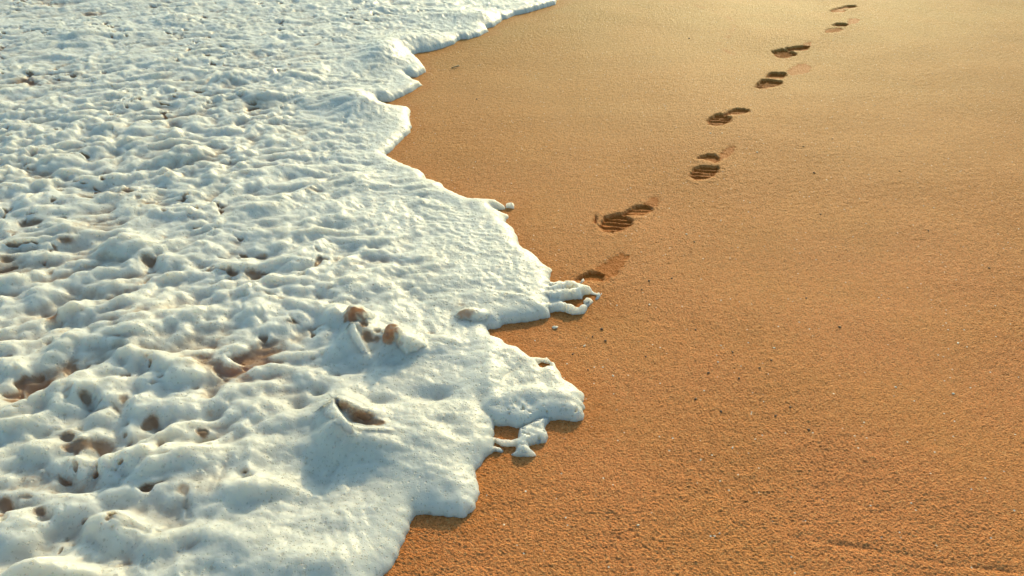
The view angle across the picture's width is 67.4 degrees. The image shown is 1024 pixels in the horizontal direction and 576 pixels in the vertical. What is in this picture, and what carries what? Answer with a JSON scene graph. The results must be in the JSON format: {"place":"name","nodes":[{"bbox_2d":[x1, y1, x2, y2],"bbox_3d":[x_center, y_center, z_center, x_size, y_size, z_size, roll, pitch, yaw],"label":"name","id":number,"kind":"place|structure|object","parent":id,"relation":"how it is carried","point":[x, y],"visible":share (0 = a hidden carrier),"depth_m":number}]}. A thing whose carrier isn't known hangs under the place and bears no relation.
{"place":"outdoors","nodes":[
{"label":"outdoors","id":0,"kind":"place"},
{"bbox_2d":[383,0,1023,575],"bbox_3d":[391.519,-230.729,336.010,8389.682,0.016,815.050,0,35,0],"label":"sand","id":1,"kind":"structure","parent":0,"point":[901,122],"depth_m":2.46},
{"bbox_2d":[496,417,549,456],"bbox_3d":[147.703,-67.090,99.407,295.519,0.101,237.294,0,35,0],"label":"foam strand","id":2,"kind":"object","parent":1,"relation":"on","point":[534,432],"visible":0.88,"depth_m":1.87},
{"bbox_2d":[545,279,601,314],"bbox_3d":[0.187,0.034,2.390,0.211,0.078,0.231,0,35,0],"label":"foam tongue","id":3,"kind":"object","parent":1,"relation":"on","point":[559,293],"visible":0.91,"depth_m":2.37},
{"bbox_2d":[569,252,630,284],"bbox_3d":[0.309,-0.053,2.516,0.270,0.016,0.105,-27,43,-34],"label":"footprint","id":4,"kind":"object","parent":1,"relation":"on","point":[605,271],"visible":0.98,"depth_m":2.51},
{"bbox_2d":[588,195,661,235],"bbox_3d":[0.443,-0.260,2.819,0.372,0.022,0.176,-18,38,-24],"label":"footprint","id":5,"kind":"object","parent":1,"relation":"on","point":[624,220],"visible":1,"depth_m":2.81},
{"bbox_2d":[685,144,736,182],"bbox_3d":[0.823,-0.521,3.190,0.143,0.022,0.431,16,38,21],"label":"footprint","id":6,"kind":"object","parent":1,"relation":"on","point":[698,173],"visible":1,"depth_m":3.15},
{"bbox_2d":[703,107,752,126],"bbox_3d":[0.999,-0.793,3.580,0.127,0.021,0.322,29,44,35],"label":"footprint","id":7,"kind":"object","parent":1,"relation":"on","point":[724,118],"visible":1,"depth_m":3.58},
{"bbox_2d":[752,63,811,89],"bbox_3d":[1.425,-1.114,4.049,0.160,0.020,0.570,30,44,36],"label":"footprint","id":8,"kind":"object","parent":1,"relation":"on","point":[770,81],"visible":0.98,"depth_m":4.06},
{"bbox_2d":[769,42,812,58],"bbox_3d":[1.629,-1.351,4.396,0.402,0.025,0.162,-18,39,-24],"label":"footprint","id":9,"kind":"object","parent":1,"relation":"on","point":[789,52],"visible":0.98,"depth_m":4.41},
{"bbox_2d":[822,18,861,33],"bbox_3d":[2.053,-1.630,4.785,0.123,0.020,0.482,24,41,31],"label":"footprint","id":10,"kind":"object","parent":1,"relation":"on","point":[839,25],"visible":1,"depth_m":4.80},
{"bbox_2d":[828,5,858,12],"bbox_3d":[2.206,-1.855,5.116,0.117,0.018,0.326,28,44,34],"label":"footprint","id":11,"kind":"object","parent":1,"relation":"on","point":[842,9],"visible":0.99,"depth_m":5.12},
{"bbox_3d":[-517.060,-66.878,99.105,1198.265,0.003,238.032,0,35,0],"label":"water","id":12,"kind":"structure","parent":0,"visible":0},
{"bbox_2d":[0,0,584,575],"bbox_3d":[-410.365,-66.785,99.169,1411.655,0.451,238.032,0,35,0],"label":"sea foam","id":13,"kind":"object","parent":12,"relation":"on","point":[218,218],"visible":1,"depth_m":2.32},
{"bbox_2d":[317,394,395,433],"bbox_3d":[-0.387,0.310,1.858,0.233,0.066,0.140,27,43,33],"label":"foam curl","id":14,"kind":"object","parent":13,"relation":"on","point":[330,409],"visible":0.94,"depth_m":1.85},
{"bbox_2d":[346,314,367,353],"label":"foam peak","id":15,"kind":"structure","parent":13,"relation":"on","point":[354,336],"depth_m":2.09},
{"bbox_2d":[343,305,373,321],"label":"foam peak","id":16,"kind":"structure","parent":13,"relation":"on","point":[351,311],"depth_m":2.15},
{"bbox_2d":[382,324,426,355],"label":"foam peak","id":17,"kind":"structure","parent":13,"relation":"on","point":[407,343],"depth_m":2.09},
{"bbox_2d":[453,307,489,321],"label":"foam peak","id":18,"kind":"structure","parent":13,"relation":"on","point":[473,314],"depth_m":2.24}
]}

